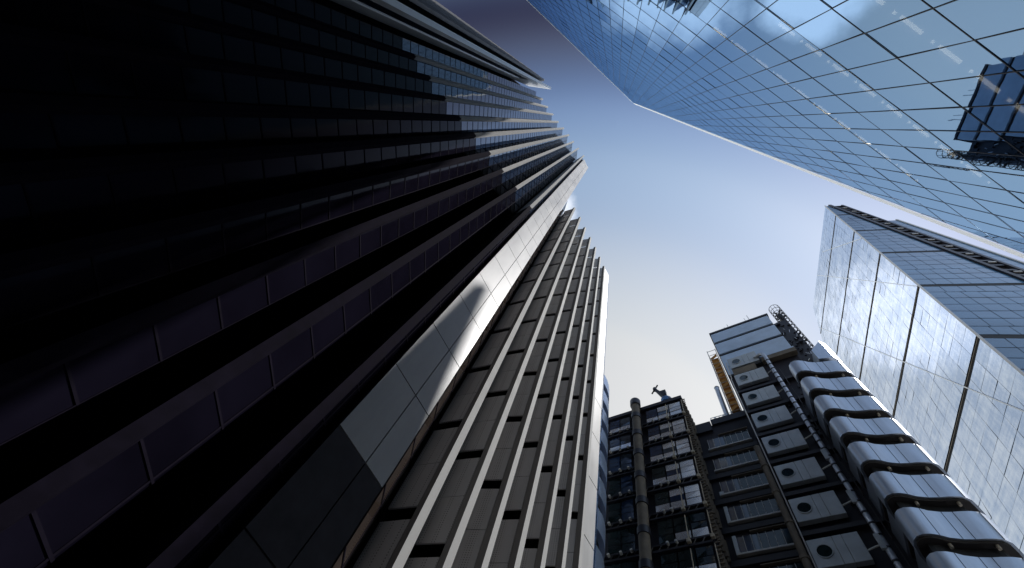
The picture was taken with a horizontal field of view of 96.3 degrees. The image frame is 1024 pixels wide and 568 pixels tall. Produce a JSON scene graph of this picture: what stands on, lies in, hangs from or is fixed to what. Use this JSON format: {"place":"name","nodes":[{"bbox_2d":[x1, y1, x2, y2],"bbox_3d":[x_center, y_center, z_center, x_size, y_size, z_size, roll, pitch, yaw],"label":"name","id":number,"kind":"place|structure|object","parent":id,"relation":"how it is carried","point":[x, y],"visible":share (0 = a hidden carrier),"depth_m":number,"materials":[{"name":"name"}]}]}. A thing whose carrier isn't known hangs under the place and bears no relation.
{"place":"outdoors","nodes":[
{"label":"outdoors","id":0,"kind":"place"},
{"bbox_2d":[0,0,587,567],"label":"office tower","id":1,"kind":"structure","parent":0,"point":[262,264],"depth_m":14.73,"materials":[{"name":"black glass"}]},
{"bbox_2d":[354,0,525,78],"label":"slot window","id":2,"kind":"structure","parent":1,"relation":"in","point":[368,3],"depth_m":45.45,"materials":[{"name":"black glass"}]},
{"bbox_2d":[331,202,608,567],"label":"office tower","id":3,"kind":"structure","parent":0,"point":[498,465],"depth_m":25.58,"materials":[{"name":"grey metal"}]},
{"bbox_2d":[595,375,608,567],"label":"building","id":4,"kind":"structure","parent":0,"point":[600,541],"depth_m":48.74,"materials":[{"name":"blue glass"}]},
{"bbox_2d":[435,0,1023,424],"label":"sky","id":5,"kind":"structure","parent":0,"point":[694,232],"materials":[{"name":"blue"}]},
{"bbox_2d":[813,205,1023,553],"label":"wedge tower","id":6,"kind":"structure","parent":0,"point":[921,329],"depth_m":99.40,"materials":[{"name":"silver glass"}]},
{"label":"ground","id":7,"kind":"structure","parent":0,"visible":0},
{"bbox_2d":[528,0,1023,258],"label":"glass tower","id":8,"kind":"structure","parent":7,"relation":"on","point":[914,105],"depth_m":25.87,"materials":[{"name":"blue glass"}]},
{"bbox_2d":[604,304,1023,567],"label":"services building","id":9,"kind":"structure","parent":7,"relation":"on","point":[817,455],"depth_m":49.20,"materials":[{"name":"metal"}]},
{"bbox_2d":[608,502,619,522],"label":"window","id":10,"kind":"structure","parent":9,"relation":"in","point":[615,506],"depth_m":54.74,"materials":[{"name":"black glass"}]},
{"bbox_2d":[609,478,619,495],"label":"window","id":11,"kind":"structure","parent":9,"relation":"in","point":[615,481],"depth_m":58.67,"materials":[{"name":"black glass"}]},
{"bbox_2d":[608,530,620,553],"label":"window","id":12,"kind":"structure","parent":9,"relation":"in","point":[616,534],"depth_m":50.89,"materials":[{"name":"black glass"}]},
{"bbox_2d":[608,563,620,567],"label":"window","id":13,"kind":"structure","parent":9,"relation":"in","point":[618,565],"depth_m":48.12,"materials":[{"name":"black glass"}]},
{"bbox_2d":[610,420,619,432],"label":"window","id":14,"kind":"structure","parent":9,"relation":"in","point":[614,424],"depth_m":70.43,"materials":[{"name":"blue glass"}]},
{"bbox_2d":[610,437,619,450],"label":"window","id":15,"kind":"structure","parent":9,"relation":"in","point":[617,439],"depth_m":66.49,"materials":[{"name":"blue glass"}]},
{"bbox_2d":[610,456,619,471],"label":"window","id":16,"kind":"structure","parent":9,"relation":"in","point":[616,459],"depth_m":62.58,"materials":[{"name":"blue glass"}]},
{"bbox_2d":[620,417,629,429],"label":"window","id":17,"kind":"structure","parent":9,"relation":"in","point":[624,421],"depth_m":69.92,"materials":[{"name":"black glass"}]},
{"bbox_2d":[621,434,630,448],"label":"window","id":18,"kind":"structure","parent":9,"relation":"in","point":[624,437],"depth_m":65.90,"materials":[{"name":"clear glass"}]},
{"bbox_2d":[621,453,631,469],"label":"window","id":19,"kind":"structure","parent":9,"relation":"in","point":[627,456],"depth_m":62.03,"materials":[{"name":"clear glass"}]},
{"bbox_2d":[621,475,632,492],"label":"window","id":20,"kind":"structure","parent":9,"relation":"in","point":[629,477],"depth_m":58.13,"materials":[{"name":"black glass"}]},
{"bbox_2d":[622,499,633,519],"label":"window","id":21,"kind":"structure","parent":9,"relation":"in","point":[627,503],"depth_m":54.19,"materials":[{"name":"black glass"}]},
{"bbox_2d":[622,527,634,551],"bbox_3d":[12.765,28.044,50.316,1.490,3.000,0.052,-24,-78,19],"label":"window","id":22,"kind":"structure","parent":9,"relation":"in","point":[629,531],"depth_m":50.33,"materials":[{"name":"black glass"}]},
{"bbox_2d":[622,560,635,567],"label":"window","id":23,"kind":"structure","parent":9,"relation":"in","point":[630,564],"depth_m":47.48,"materials":[{"name":"black glass"}]},
{"bbox_2d":[646,409,656,421],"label":"window","id":24,"kind":"structure","parent":9,"relation":"in","point":[653,411],"depth_m":68.50,"materials":[{"name":"black glass"}]},
{"bbox_2d":[648,425,659,440],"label":"window","id":25,"kind":"structure","parent":9,"relation":"in","point":[651,432],"depth_m":64.54,"materials":[{"name":"black glass"}]},
{"bbox_2d":[650,445,662,461],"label":"window","id":26,"kind":"structure","parent":9,"relation":"in","point":[655,448],"depth_m":60.67,"materials":[{"name":"black glass"}]},
{"bbox_2d":[652,466,665,484],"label":"window","id":27,"kind":"structure","parent":9,"relation":"in","point":[658,470],"depth_m":56.74,"materials":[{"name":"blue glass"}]},
{"bbox_2d":[651,385,670,400],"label":"roof crane","id":28,"kind":"object","parent":9,"relation":"on","point":[662,394],"visible":0.37,"depth_m":74.74,"materials":[{"name":"blue paint"}]},
{"bbox_2d":[654,490,669,511],"bbox_3d":[17.276,25.058,52.796,1.623,3.000,0.053,-24,-78,19],"label":"window","id":29,"kind":"structure","parent":9,"relation":"in","point":[664,494],"depth_m":52.85,"materials":[{"name":"black glass"}]},
{"bbox_2d":[657,405,669,418],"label":"window","id":30,"kind":"structure","parent":9,"relation":"in","point":[662,408],"depth_m":67.91,"materials":[{"name":"grey glass"}]},
{"bbox_2d":[657,519,673,543],"bbox_3d":[16.393,26.411,48.919,1.623,3.000,0.056,-24,-78,19],"label":"window","id":31,"kind":"structure","parent":9,"relation":"in","point":[664,524],"depth_m":48.98,"materials":[{"name":"black glass"}]},
{"bbox_2d":[660,422,672,436],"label":"window","id":32,"kind":"structure","parent":9,"relation":"in","point":[662,426],"depth_m":63.97,"materials":[{"name":"grey glass"}]},
{"bbox_2d":[662,441,676,457],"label":"window","id":33,"kind":"structure","parent":9,"relation":"in","point":[666,445],"depth_m":60.05,"materials":[{"name":"grey glass"}]},
{"bbox_2d":[661,552,677,567],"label":"window","id":34,"kind":"structure","parent":9,"relation":"in","point":[670,557],"depth_m":45.69,"materials":[{"name":"black glass"}]},
{"bbox_2d":[665,463,680,480],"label":"window","id":35,"kind":"structure","parent":9,"relation":"in","point":[669,467],"depth_m":56.16,"materials":[{"name":"grey glass"}]},
{"bbox_2d":[669,402,681,414],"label":"window","id":36,"kind":"structure","parent":9,"relation":"in","point":[674,405],"depth_m":67.21,"materials":[{"name":"grey glass"}]},
{"bbox_2d":[669,487,685,508],"bbox_3d":[18.811,24.367,52.205,1.624,3.000,0.078,-25,-78,19],"label":"window","id":37,"kind":"structure","parent":9,"relation":"in","point":[673,492],"depth_m":52.24,"materials":[{"name":"grey glass"}]},
{"bbox_2d":[672,418,685,433],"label":"window","id":38,"kind":"structure","parent":9,"relation":"in","point":[677,428],"depth_m":63.27,"materials":[{"name":"grey glass"}]},
{"bbox_2d":[673,515,691,539],"bbox_3d":[17.926,25.718,48.328,1.623,3.000,0.042,-24,-78,19],"label":"window","id":39,"kind":"structure","parent":9,"relation":"in","point":[679,520],"depth_m":48.35,"materials":[{"name":"black glass"}]},
{"bbox_2d":[676,437,689,453],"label":"window","id":40,"kind":"structure","parent":9,"relation":"in","point":[684,440],"depth_m":59.42,"materials":[{"name":"grey glass"}]},
{"bbox_2d":[679,459,695,477],"bbox_3d":[21.232,22.332,55.493,1.624,3.000,0.064,-24,-78,19],"label":"window","id":41,"kind":"structure","parent":9,"relation":"in","point":[688,462],"depth_m":55.50,"materials":[{"name":"grey glass"}]},
{"bbox_2d":[678,548,696,567],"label":"window","id":42,"kind":"structure","parent":9,"relation":"in","point":[685,554],"depth_m":44.95,"materials":[{"name":"black glass"}]},
{"bbox_2d":[684,483,701,504],"bbox_3d":[20.347,23.680,51.615,1.624,3.000,0.058,-24,-78,19],"label":"window","id":43,"kind":"structure","parent":9,"relation":"in","point":[694,487],"depth_m":51.64,"materials":[{"name":"grey glass"}]},
{"bbox_2d":[689,512,708,536],"bbox_3d":[19.464,25.035,47.739,1.623,3.000,0.056,-24,-78,19],"label":"window","id":44,"kind":"structure","parent":9,"relation":"in","point":[699,516],"depth_m":47.75,"materials":[{"name":"black glass"}]},
{"bbox_2d":[695,545,716,567],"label":"window","id":45,"kind":"structure","parent":9,"relation":"in","point":[706,550],"depth_m":44.18,"materials":[{"name":"black glass"}]},
{"bbox_2d":[714,386,728,414],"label":"flue pipe","id":46,"kind":"object","parent":9,"relation":"on","point":[721,400],"visible":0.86,"depth_m":81.74,"materials":[{"name":"metal"}]},
{"bbox_2d":[707,350,741,413],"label":"scaffold tower","id":47,"kind":"structure","parent":9,"relation":"on","point":[726,387],"depth_m":73.89,"materials":[{"name":"yellow metal"}]},
{"bbox_2d":[707,426,752,452],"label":"strip window","id":48,"kind":"structure","parent":9,"relation":"in","point":[720,443],"depth_m":62.13,"materials":[{"name":"grey glass"}]},
{"bbox_2d":[713,446,759,473],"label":"strip window","id":49,"kind":"structure","parent":9,"relation":"in","point":[729,463],"depth_m":58.37,"materials":[{"name":"grey glass"}]},
{"bbox_2d":[719,468,769,497],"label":"strip window","id":50,"kind":"structure","parent":9,"relation":"in","point":[758,481],"depth_m":54.61,"materials":[{"name":"grey glass"}]},
{"bbox_2d":[723,494,781,525],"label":"strip window","id":51,"kind":"structure","parent":9,"relation":"in","point":[769,508],"depth_m":50.89,"materials":[{"name":"grey glass"}]},
{"bbox_2d":[731,523,795,557],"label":"strip window","id":52,"kind":"structure","parent":9,"relation":"in","point":[781,539],"depth_m":47.13,"materials":[{"name":"grey glass"}]},
{"bbox_2d":[760,557,803,567],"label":"strip window","id":53,"kind":"structure","parent":9,"relation":"in","point":[800,565],"depth_m":44.08,"materials":[{"name":"grey glass"}]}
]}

